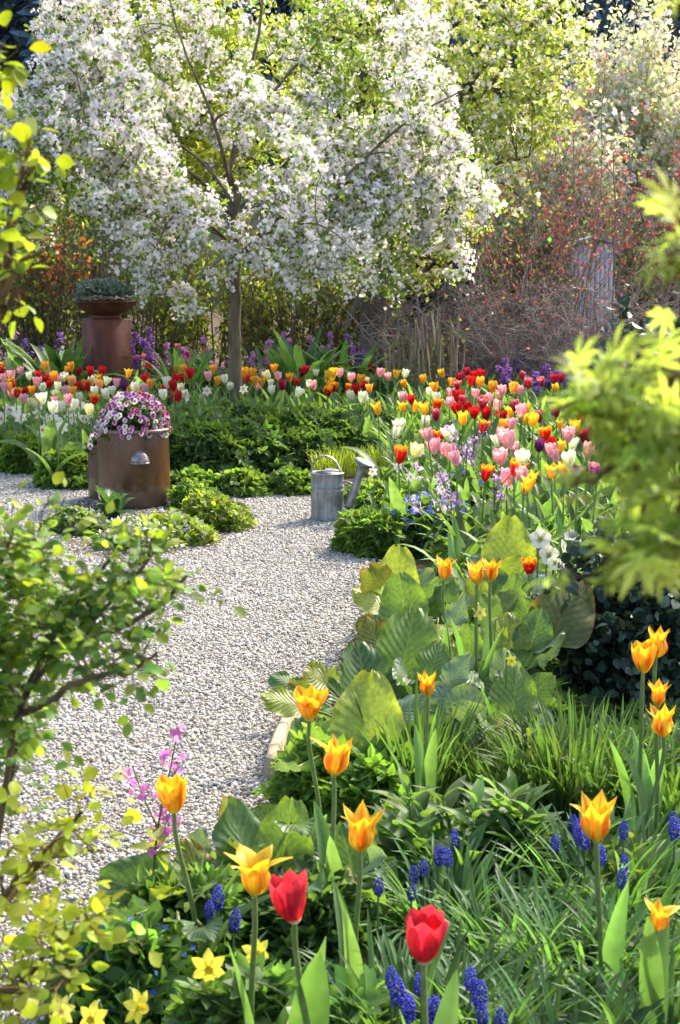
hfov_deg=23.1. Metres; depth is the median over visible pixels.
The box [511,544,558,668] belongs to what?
hellebore
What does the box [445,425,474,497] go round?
wallflower
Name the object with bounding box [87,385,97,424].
tulip
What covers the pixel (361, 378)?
tulip
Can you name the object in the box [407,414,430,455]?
tulip
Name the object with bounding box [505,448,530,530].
tulip
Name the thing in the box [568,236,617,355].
shed
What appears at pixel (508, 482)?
tulip
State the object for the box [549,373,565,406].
tulip
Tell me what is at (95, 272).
rusty rod
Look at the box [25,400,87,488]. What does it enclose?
tulip
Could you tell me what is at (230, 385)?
tulip
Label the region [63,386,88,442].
tulip
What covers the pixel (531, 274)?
red leaved shrub
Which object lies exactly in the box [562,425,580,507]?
tulip
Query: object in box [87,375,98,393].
tulip
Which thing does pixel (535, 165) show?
pale shrub
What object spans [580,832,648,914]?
grape hyacinth
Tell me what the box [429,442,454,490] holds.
tulip
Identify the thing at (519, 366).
honesty plant
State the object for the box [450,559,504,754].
tulip
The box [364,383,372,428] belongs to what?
tulip
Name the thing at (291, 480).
cranesbill
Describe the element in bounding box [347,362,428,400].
strap leaved clump
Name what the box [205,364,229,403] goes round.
tulip
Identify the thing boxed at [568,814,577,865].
grape hyacinth
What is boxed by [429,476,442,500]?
daffodil
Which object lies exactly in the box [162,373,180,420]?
tulip
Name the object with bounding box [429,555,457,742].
tulip
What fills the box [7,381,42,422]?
tulip
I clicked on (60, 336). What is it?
honesty plant
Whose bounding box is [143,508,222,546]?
aubrieta
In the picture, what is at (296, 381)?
tulip
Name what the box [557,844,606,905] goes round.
grape hyacinth
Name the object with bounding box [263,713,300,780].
edging stone
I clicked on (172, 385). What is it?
tulip
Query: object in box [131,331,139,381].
honesty plant
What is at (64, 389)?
tulip
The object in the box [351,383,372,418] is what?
tulip
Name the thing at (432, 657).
bergenia
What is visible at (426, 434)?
tulip
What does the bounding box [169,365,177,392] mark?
tulip
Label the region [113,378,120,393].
tulip
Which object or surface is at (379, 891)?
grape hyacinth
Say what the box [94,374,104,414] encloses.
tulip
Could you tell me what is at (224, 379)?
tulip
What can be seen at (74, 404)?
tulip
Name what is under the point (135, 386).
tulip
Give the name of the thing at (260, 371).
tulip
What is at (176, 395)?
tulip
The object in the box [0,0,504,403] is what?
crab apple tree
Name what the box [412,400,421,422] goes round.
tulip
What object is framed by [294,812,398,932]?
bergenia
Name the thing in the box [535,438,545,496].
tulip
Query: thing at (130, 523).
arabis
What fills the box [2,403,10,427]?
daffodil
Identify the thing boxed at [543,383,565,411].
tulip
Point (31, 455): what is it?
tulip
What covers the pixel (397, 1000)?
grape hyacinth
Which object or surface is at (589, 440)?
tulip
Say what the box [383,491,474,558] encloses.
forget me not
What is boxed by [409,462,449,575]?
wallflower
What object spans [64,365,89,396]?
tulip
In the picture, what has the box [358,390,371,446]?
tulip
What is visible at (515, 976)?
grass clump
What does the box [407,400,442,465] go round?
tulip
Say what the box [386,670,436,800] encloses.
tulip
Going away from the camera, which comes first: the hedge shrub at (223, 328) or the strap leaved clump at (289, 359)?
the strap leaved clump at (289, 359)
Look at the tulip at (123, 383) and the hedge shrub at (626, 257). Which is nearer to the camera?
the tulip at (123, 383)
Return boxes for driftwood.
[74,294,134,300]
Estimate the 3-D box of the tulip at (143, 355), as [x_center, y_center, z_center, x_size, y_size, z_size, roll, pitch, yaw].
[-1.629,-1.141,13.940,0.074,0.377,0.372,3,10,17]
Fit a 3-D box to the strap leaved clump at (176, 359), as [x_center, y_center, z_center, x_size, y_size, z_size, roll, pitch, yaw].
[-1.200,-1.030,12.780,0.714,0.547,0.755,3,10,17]
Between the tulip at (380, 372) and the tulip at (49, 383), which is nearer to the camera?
the tulip at (380, 372)
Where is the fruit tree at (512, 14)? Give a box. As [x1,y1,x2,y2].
[251,0,600,377]
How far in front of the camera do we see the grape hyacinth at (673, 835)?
3.34 m
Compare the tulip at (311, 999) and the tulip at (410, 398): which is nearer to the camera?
the tulip at (311, 999)
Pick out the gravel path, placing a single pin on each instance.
(114, 811)
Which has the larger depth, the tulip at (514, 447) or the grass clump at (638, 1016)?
the tulip at (514, 447)
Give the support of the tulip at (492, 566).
on the ground at (420, 562)
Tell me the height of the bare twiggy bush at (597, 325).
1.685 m
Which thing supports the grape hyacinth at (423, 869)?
on the ground at (420, 562)
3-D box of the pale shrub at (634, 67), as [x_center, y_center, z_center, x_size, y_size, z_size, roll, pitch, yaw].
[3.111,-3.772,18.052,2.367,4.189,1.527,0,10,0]
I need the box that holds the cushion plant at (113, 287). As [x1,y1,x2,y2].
[72,276,136,305]
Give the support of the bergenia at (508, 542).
on the ground at (420, 562)
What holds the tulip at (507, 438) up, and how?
on the ground at (420, 562)
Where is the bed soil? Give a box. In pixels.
[59,497,235,559]
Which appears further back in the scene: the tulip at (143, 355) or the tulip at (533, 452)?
the tulip at (143, 355)
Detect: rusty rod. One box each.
[90,269,94,280]
[92,265,96,278]
[97,261,101,278]
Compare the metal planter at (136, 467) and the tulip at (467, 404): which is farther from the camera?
the tulip at (467, 404)
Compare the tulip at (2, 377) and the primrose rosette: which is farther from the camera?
the tulip at (2, 377)
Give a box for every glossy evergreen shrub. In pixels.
[521,514,679,713]
[573,272,679,447]
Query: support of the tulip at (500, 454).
on the ground at (420, 562)
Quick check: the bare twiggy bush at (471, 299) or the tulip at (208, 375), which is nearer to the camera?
the tulip at (208, 375)
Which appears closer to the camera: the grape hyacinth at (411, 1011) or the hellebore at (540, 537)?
the grape hyacinth at (411, 1011)
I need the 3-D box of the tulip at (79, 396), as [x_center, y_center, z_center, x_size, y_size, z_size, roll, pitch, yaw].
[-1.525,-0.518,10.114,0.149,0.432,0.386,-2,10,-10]
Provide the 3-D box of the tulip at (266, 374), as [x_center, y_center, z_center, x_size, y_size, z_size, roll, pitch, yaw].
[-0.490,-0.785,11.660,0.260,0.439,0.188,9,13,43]
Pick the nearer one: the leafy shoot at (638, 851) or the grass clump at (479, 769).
the leafy shoot at (638, 851)
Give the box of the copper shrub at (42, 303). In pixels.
[0,193,116,359]
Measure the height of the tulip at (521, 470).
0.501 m
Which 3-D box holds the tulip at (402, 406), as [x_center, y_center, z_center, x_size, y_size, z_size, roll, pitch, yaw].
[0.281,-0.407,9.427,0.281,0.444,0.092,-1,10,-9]
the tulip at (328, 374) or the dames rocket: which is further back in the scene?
the tulip at (328, 374)
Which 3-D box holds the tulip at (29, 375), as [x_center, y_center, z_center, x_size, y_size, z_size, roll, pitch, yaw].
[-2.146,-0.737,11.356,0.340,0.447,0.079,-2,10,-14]
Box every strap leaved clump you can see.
[0,337,51,398]
[2,335,139,394]
[141,343,228,404]
[188,347,269,393]
[219,338,282,400]
[248,327,375,398]
[293,335,392,400]
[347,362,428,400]
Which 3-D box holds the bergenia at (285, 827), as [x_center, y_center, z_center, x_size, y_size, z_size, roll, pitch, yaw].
[-0.129,0.716,3.266,0.261,0.297,0.652,0,10,0]
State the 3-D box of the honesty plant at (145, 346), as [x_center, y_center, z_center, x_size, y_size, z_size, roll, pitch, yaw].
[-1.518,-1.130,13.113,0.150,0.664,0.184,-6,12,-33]
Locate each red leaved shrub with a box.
[394,38,679,372]
[403,181,623,390]
[620,52,679,341]
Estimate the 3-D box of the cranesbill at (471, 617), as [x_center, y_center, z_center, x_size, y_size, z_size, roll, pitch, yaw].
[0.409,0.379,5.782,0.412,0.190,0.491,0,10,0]
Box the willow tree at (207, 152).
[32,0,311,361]
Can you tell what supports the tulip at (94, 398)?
on the ground at (420, 562)
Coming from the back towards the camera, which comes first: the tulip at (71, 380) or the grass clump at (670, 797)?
the tulip at (71, 380)
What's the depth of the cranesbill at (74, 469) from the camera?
9.05 m
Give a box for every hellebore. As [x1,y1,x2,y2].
[510,528,551,672]
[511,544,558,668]
[540,529,575,591]
[547,555,562,665]
[559,539,567,572]
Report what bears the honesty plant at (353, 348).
on the ground at (420, 562)
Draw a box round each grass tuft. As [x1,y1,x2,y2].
[307,444,366,477]
[336,441,384,476]
[366,440,410,473]
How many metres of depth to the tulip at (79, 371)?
12.37 m
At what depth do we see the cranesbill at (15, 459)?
9.61 m
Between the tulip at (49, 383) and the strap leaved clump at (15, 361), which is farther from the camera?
the strap leaved clump at (15, 361)
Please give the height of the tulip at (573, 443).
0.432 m
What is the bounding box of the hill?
[0,0,679,309]
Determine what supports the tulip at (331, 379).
on the ground at (420, 562)
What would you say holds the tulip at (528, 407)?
on the ground at (420, 562)
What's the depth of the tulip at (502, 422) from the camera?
9.26 m
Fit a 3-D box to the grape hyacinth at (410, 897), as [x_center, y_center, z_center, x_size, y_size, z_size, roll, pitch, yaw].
[0.136,0.783,3.088,0.037,0.221,0.310,-2,10,-14]
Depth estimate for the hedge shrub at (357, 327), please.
16.68 m
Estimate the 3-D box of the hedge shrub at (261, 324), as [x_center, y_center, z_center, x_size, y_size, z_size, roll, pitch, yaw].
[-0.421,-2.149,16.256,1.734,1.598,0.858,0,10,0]
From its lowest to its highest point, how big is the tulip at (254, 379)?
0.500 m
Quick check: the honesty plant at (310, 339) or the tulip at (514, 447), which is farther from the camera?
the honesty plant at (310, 339)
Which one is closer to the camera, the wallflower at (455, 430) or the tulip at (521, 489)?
the tulip at (521, 489)
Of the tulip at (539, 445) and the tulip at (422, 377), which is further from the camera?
the tulip at (422, 377)
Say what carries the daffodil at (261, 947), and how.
on the ground at (420, 562)
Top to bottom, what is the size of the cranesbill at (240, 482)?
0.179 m
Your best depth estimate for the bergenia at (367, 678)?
4.09 m
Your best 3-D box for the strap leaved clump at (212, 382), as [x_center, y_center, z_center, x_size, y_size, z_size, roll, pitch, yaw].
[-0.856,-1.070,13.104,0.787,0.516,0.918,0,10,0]
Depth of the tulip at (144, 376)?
10.75 m
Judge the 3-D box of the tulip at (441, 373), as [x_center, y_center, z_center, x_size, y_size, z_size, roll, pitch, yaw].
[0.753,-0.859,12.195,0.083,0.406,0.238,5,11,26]
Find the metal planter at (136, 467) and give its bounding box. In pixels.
[93,426,171,508]
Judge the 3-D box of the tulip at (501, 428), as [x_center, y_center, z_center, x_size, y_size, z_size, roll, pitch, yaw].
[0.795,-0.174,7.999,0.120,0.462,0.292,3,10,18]
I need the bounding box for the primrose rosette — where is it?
[94,485,137,519]
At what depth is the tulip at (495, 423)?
9.49 m
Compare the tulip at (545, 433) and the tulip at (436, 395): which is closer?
the tulip at (545, 433)
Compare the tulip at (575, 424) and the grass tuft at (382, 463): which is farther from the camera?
the grass tuft at (382, 463)
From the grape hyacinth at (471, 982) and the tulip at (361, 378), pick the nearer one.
the grape hyacinth at (471, 982)
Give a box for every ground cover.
[0,368,679,622]
[106,576,679,1021]
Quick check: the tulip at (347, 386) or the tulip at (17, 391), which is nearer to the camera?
the tulip at (17, 391)
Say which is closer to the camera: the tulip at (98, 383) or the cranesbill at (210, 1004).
the cranesbill at (210, 1004)
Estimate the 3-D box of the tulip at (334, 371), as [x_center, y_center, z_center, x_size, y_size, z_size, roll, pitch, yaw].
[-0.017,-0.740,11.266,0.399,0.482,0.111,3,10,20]
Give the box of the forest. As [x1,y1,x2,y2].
[0,0,679,110]
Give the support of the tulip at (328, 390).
on the ground at (420, 562)
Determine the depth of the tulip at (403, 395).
9.68 m
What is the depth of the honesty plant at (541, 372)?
12.74 m
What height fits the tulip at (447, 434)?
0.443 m
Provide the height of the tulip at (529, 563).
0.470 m
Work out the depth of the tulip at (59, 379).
11.58 m
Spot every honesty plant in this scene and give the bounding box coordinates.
[0,332,18,368]
[21,338,40,381]
[54,332,63,353]
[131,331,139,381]
[139,327,155,380]
[153,342,169,392]
[180,346,188,364]
[181,336,207,361]
[195,348,212,381]
[210,355,228,394]
[244,339,272,377]
[264,330,287,357]
[286,337,292,348]
[306,335,314,356]
[327,331,335,366]
[344,334,366,372]
[353,352,369,381]
[495,358,511,398]
[512,344,531,381]
[524,371,541,394]
[525,366,546,397]
[544,363,561,403]
[557,359,570,397]
[564,361,579,386]
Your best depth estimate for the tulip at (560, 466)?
6.74 m
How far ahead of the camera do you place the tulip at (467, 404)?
9.71 m
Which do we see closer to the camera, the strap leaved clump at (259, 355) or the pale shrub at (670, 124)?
the strap leaved clump at (259, 355)
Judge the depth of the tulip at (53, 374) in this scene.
11.18 m
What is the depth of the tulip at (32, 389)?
11.04 m
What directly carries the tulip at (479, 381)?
on the ground at (420, 562)
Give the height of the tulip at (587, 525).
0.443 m
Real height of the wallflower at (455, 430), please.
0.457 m
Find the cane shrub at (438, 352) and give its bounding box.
[373,304,469,399]
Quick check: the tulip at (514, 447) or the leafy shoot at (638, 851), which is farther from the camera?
the tulip at (514, 447)
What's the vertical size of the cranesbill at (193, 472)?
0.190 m
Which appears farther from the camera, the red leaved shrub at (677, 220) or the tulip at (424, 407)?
the red leaved shrub at (677, 220)
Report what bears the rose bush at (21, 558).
on the ground at (420, 562)
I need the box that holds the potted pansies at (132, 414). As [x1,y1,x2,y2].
[94,391,172,441]
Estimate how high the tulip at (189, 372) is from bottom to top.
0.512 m
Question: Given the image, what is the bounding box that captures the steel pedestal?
[81,315,131,402]
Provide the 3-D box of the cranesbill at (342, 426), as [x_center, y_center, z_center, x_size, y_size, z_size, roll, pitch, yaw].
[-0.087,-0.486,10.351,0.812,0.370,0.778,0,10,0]
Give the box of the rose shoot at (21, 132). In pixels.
[0,10,73,338]
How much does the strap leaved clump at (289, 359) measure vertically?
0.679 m
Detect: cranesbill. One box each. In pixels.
[0,426,60,474]
[0,432,4,446]
[30,448,87,490]
[110,851,264,977]
[161,950,306,1023]
[165,477,225,508]
[166,402,217,418]
[169,404,280,473]
[170,464,219,492]
[180,488,257,532]
[206,394,342,472]
[210,465,278,498]
[239,854,405,973]
[263,720,355,817]
[266,462,310,496]
[293,403,384,460]
[307,735,442,823]
[328,964,431,1023]
[329,505,411,559]
[344,475,409,509]
[346,403,420,441]
[370,784,445,866]
[428,590,479,635]
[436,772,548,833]
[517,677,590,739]
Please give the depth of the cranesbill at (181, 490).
8.40 m
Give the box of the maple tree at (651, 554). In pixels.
[521,0,679,601]
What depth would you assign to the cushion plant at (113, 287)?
12.46 m
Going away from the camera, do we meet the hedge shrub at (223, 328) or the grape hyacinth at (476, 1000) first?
the grape hyacinth at (476, 1000)
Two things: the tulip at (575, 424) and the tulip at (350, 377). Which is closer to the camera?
the tulip at (575, 424)
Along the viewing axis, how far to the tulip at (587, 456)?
7.39 m
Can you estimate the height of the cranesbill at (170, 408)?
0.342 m
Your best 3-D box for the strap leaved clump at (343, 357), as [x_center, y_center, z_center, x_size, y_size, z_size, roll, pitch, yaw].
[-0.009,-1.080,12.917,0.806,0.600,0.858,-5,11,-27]
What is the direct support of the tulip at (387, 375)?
on the ground at (420, 562)
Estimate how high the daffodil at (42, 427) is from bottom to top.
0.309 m
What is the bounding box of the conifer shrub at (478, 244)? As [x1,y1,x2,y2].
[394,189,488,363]
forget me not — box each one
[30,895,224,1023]
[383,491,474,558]
[427,467,499,505]
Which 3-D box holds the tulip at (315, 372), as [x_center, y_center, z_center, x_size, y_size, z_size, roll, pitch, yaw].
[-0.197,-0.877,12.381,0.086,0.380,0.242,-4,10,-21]
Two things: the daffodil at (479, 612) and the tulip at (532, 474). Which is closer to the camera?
the daffodil at (479, 612)
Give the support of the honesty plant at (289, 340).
on the ground at (420, 562)
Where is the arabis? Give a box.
[89,513,186,552]
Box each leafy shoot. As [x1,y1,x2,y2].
[366,765,542,895]
[428,767,564,882]
[464,785,641,890]
[515,853,611,908]
[599,814,662,914]
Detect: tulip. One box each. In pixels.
[0,366,14,400]
[0,373,7,424]
[0,382,15,444]
[0,392,60,470]
[1,377,15,416]
[3,397,34,425]
[6,369,33,413]
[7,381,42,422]
[7,388,27,420]
[8,387,30,430]
[11,393,27,434]
[14,366,28,409]
[22,387,28,425]
[22,396,80,450]
[24,382,49,421]
[24,385,35,419]
[25,371,49,410]
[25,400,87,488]
[27,361,48,405]
[32,376,43,426]
[32,399,41,428]
[34,370,46,412]
[35,392,70,454]
[41,373,48,399]
[42,389,58,421]
[45,370,65,416]
[46,378,52,401]
[54,381,60,389]
[57,372,69,432]
[57,374,62,390]
[58,400,67,435]
[59,385,89,440]
[60,393,77,451]
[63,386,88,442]
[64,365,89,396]
[67,361,77,398]
[67,374,83,426]
[70,398,82,449]
[74,366,93,416]
[74,379,103,434]
[75,368,82,391]
[75,381,80,391]
[76,391,89,438]
[82,403,93,450]
[87,365,106,405]
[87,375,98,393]
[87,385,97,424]
[89,393,99,424]
[91,388,108,419]
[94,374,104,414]
[94,379,104,408]
[103,376,111,406]
[107,385,115,397]
[111,774,270,957]
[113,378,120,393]
[115,368,133,393]
[119,379,128,398]
[130,381,139,391]
[140,373,149,382]
[140,383,148,392]
[141,353,145,383]
[145,363,158,390]
[146,379,153,393]
[158,389,171,423]
[160,385,168,406]
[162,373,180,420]
[162,376,171,420]
[168,379,176,424]
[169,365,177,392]
[170,392,185,423]
[171,363,204,402]
[172,390,181,423]
[177,373,194,404]
[177,383,183,406]
[181,368,224,411]
[181,389,188,409]
[203,371,215,409]
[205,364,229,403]
[213,375,220,409]
[216,374,233,413]
[223,843,331,1023]
[225,381,233,413]
[226,366,252,396]
[242,375,253,401]
[248,367,256,400]
[249,375,257,404]
[254,383,260,403]
[258,368,264,396]
[258,377,271,405]
[260,363,284,412]
[261,370,291,408]
[268,379,272,403]
[268,385,274,406]
[269,869,329,1023]
[274,371,285,405]
[278,379,286,412]
[285,372,293,409]
[293,685,328,819]
[294,378,312,404]
[295,386,304,406]
[297,365,312,405]
[298,367,307,396]
[303,379,310,399]
[308,379,316,405]
[309,734,354,880]
[311,367,361,409]
[311,369,323,401]
[316,368,347,407]
[324,370,347,412]
[324,385,332,405]
[325,377,334,408]
[330,382,346,411]
[333,800,384,979]
[339,401,430,480]
[345,373,382,426]
[345,383,350,404]
[346,389,354,415]
[347,372,357,408]
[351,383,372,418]
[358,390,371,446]
[361,380,367,408]
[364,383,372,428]
[367,401,414,456]
[368,363,378,394]
[368,372,407,410]
[375,369,400,411]
[377,367,406,411]
[377,425,402,481]
[385,379,410,410]
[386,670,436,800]
[389,443,443,525]
[392,417,432,470]
[396,391,416,444]
[400,905,458,1023]
[401,442,423,497]
[402,368,419,414]
[406,398,442,466]
[407,394,434,442]
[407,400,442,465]
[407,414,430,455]
[408,374,425,416]
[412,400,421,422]
[420,427,434,496]
[426,387,432,415]
[426,437,455,482]
[428,408,444,473]
[429,377,454,418]
[429,381,443,428]
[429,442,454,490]
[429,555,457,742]
[432,392,454,427]
[433,396,459,445]
[433,429,458,473]
[434,424,476,477]
[437,368,443,396]
[441,442,463,495]
[443,380,478,432]
[444,405,481,470]
[446,387,454,407]
[446,463,499,542]
[448,409,468,469]
[448,450,481,522]
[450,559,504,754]
[451,401,461,444]
[452,389,464,441]
[456,372,474,414]
[457,394,473,442]
[458,375,476,426]
[460,390,516,436]
[460,394,491,462]
[463,367,469,394]
[463,401,471,425]
[465,370,492,418]
[467,459,556,532]
[468,419,496,476]
[471,388,480,445]
[476,368,485,414]
[476,376,483,413]
[476,441,534,495]
[476,465,579,541]
[480,405,491,462]
[481,557,501,660]
[486,392,499,447]
[486,447,544,513]
[488,380,496,425]
[490,434,500,475]
[492,399,508,428]
[492,417,517,471]
[492,418,506,466]
[494,384,516,427]
[495,410,506,418]
[497,426,516,479]
[498,429,515,500]
[500,412,538,482]
[500,467,515,518]
[502,457,516,515]
[504,406,513,429]
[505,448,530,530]
[508,404,526,452]
[510,381,527,435]
[510,399,519,441]
[515,403,536,456]
[516,385,522,422]
[516,459,585,542]
[519,370,526,403]
[519,413,530,459]
[520,475,542,529]
[520,482,533,517]
[521,556,536,672]
[522,462,535,528]
[524,377,538,435]
[526,403,531,442]
[528,469,539,519]
[530,419,580,465]
[533,409,554,435]
[534,404,559,463]
[534,462,557,535]
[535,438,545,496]
[535,442,561,504]
[536,376,547,408]
[536,425,552,481]
[537,439,565,513]
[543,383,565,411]
[546,436,556,464]
[546,447,559,499]
[547,374,559,425]
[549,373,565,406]
[552,420,609,496]
[558,416,589,465]
[559,449,575,497]
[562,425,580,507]
[564,465,581,545]
[568,437,590,494]
[570,790,679,1023]
[575,440,625,520]
[576,437,647,465]
[578,429,591,489]
[581,428,612,471]
[581,466,624,532]
[588,461,626,521]
[608,639,656,838]
[619,703,679,890]
[632,679,679,846]
[639,897,679,1023]
[649,625,669,824]
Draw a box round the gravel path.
[0,473,360,1023]
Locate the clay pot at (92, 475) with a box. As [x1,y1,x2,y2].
[86,443,97,498]
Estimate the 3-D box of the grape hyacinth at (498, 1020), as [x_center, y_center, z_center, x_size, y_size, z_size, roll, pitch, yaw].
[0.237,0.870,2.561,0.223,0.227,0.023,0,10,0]
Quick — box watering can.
[310,455,374,521]
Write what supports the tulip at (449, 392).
on the ground at (420, 562)
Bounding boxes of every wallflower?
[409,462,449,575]
[433,462,466,557]
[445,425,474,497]
[450,420,469,466]
[464,421,491,470]
[486,468,512,531]
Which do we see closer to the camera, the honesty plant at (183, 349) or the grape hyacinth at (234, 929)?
the grape hyacinth at (234, 929)
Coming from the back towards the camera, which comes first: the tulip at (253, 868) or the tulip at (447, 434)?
the tulip at (447, 434)
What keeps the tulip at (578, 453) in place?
on the ground at (420, 562)
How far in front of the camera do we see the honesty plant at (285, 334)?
13.28 m
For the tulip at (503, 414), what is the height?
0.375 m
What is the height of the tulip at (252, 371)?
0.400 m
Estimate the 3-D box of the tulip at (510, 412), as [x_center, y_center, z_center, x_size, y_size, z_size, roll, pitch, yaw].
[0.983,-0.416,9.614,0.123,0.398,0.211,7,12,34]
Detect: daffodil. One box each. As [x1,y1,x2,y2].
[0,411,7,436]
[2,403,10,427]
[10,403,20,412]
[10,411,26,424]
[11,410,27,427]
[32,408,40,421]
[37,423,44,444]
[43,413,49,423]
[50,414,61,427]
[52,993,74,1023]
[57,420,74,441]
[63,407,75,433]
[64,413,72,424]
[73,411,83,425]
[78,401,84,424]
[79,981,148,1023]
[80,999,107,1023]
[83,414,91,434]
[176,948,224,1021]
[185,394,190,412]
[202,386,217,407]
[227,384,255,402]
[242,935,304,964]
[263,1006,329,1023]
[357,466,392,508]
[380,463,420,499]
[402,449,424,481]
[406,471,422,494]
[409,484,449,530]
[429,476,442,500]
[430,651,516,763]
[441,602,539,669]
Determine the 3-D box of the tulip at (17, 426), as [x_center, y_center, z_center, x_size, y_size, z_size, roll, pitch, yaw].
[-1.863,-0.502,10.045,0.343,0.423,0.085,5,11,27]
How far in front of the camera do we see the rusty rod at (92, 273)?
12.79 m
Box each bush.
[0,471,245,838]
[0,750,161,1023]
[313,249,675,394]
[346,259,580,388]
[386,262,500,385]
[421,233,679,393]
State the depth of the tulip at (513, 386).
10.02 m
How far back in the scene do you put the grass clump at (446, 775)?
3.92 m
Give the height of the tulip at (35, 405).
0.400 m
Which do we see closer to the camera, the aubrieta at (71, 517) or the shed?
the aubrieta at (71, 517)
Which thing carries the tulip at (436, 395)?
on the ground at (420, 562)
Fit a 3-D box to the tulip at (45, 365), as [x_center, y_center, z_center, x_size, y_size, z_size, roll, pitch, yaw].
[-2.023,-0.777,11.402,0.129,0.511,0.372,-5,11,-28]
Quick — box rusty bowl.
[72,300,137,314]
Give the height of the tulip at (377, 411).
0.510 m
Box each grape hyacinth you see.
[143,900,214,974]
[181,884,224,979]
[228,908,266,966]
[301,877,383,968]
[385,966,396,1023]
[386,844,443,905]
[389,975,405,1023]
[394,865,418,965]
[399,829,459,881]
[400,992,415,1023]
[402,882,446,969]
[404,994,415,1019]
[414,972,427,1023]
[419,858,480,943]
[427,995,438,1023]
[428,996,439,1022]
[442,847,452,926]
[464,965,477,1023]
[464,979,487,1023]
[476,1003,488,1023]
[494,1007,508,1023]
[519,818,581,872]
[532,835,559,899]
[553,824,583,900]
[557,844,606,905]
[566,853,628,913]
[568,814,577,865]
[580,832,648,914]
[616,867,635,962]
[618,820,664,898]
[650,811,678,888]
[668,816,679,921]
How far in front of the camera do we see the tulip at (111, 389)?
10.06 m
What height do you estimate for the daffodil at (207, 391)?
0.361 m
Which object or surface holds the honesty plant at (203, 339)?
on the ground at (420, 562)
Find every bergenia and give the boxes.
[96,827,225,942]
[212,795,330,892]
[260,640,430,771]
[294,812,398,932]
[351,545,448,627]
[357,576,469,694]
[398,615,507,735]
[441,647,555,760]
[464,514,551,613]
[473,578,594,671]
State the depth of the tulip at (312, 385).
11.33 m
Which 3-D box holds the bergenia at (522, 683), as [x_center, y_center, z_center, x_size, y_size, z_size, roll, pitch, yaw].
[0.394,0.542,4.199,0.284,0.328,0.713,2,10,11]
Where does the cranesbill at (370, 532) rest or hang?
on the ground at (420, 562)
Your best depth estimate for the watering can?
8.02 m
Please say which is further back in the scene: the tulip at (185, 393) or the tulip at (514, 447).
the tulip at (185, 393)
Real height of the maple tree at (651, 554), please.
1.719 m
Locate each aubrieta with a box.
[36,504,113,535]
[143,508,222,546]
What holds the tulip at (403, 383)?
on the ground at (420, 562)
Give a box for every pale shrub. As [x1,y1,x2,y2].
[464,84,660,363]
[522,0,679,324]
[620,36,679,340]
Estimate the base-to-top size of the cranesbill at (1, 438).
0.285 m
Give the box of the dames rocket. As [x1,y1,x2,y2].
[121,723,185,884]
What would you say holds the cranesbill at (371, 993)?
on the ground at (420, 562)
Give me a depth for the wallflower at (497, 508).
6.98 m
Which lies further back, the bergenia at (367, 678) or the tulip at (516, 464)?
the tulip at (516, 464)
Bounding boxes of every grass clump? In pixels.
[242,906,578,1023]
[335,829,554,964]
[351,671,506,793]
[377,931,611,1023]
[378,785,590,910]
[380,854,640,1001]
[438,709,605,811]
[440,951,678,1023]
[442,876,679,1021]
[465,685,679,833]
[478,793,679,951]
[507,868,679,992]
[536,941,679,1023]
[551,701,679,845]
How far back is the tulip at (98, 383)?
11.11 m
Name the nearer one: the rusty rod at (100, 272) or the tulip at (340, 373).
the tulip at (340, 373)
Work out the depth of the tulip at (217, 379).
10.57 m
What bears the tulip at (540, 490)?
on the ground at (420, 562)
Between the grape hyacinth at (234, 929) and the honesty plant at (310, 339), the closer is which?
the grape hyacinth at (234, 929)
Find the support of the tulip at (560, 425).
on the ground at (420, 562)
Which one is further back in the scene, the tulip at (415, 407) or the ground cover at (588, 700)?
the tulip at (415, 407)
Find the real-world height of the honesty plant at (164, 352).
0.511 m
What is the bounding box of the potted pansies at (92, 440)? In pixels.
[82,433,96,455]
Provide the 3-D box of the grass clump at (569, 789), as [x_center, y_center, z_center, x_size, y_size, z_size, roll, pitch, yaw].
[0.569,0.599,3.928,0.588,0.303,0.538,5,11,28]
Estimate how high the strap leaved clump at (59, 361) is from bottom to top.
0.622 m
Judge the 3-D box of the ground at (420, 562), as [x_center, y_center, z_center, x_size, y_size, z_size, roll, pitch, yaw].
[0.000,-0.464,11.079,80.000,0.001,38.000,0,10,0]
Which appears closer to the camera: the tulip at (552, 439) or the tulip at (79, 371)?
the tulip at (552, 439)
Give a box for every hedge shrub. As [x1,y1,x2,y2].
[0,169,133,356]
[0,231,58,362]
[32,216,226,374]
[95,183,297,369]
[207,211,360,367]
[264,184,407,370]
[347,210,536,356]
[475,175,629,369]
[526,196,679,353]
[616,197,679,324]
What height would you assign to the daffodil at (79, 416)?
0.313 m
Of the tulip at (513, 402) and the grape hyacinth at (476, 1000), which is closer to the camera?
the grape hyacinth at (476, 1000)
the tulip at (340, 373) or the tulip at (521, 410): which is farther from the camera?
the tulip at (340, 373)
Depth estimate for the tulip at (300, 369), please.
12.35 m
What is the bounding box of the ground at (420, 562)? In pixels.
[0,310,676,859]
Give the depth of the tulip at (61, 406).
10.02 m
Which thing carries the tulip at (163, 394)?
on the ground at (420, 562)
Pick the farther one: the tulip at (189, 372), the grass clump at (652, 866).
the tulip at (189, 372)
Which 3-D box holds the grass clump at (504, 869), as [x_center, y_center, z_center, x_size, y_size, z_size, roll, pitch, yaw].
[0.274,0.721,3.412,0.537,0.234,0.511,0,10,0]
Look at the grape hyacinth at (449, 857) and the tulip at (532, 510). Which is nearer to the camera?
the grape hyacinth at (449, 857)
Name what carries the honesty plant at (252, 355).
on the ground at (420, 562)
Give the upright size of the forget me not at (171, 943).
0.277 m

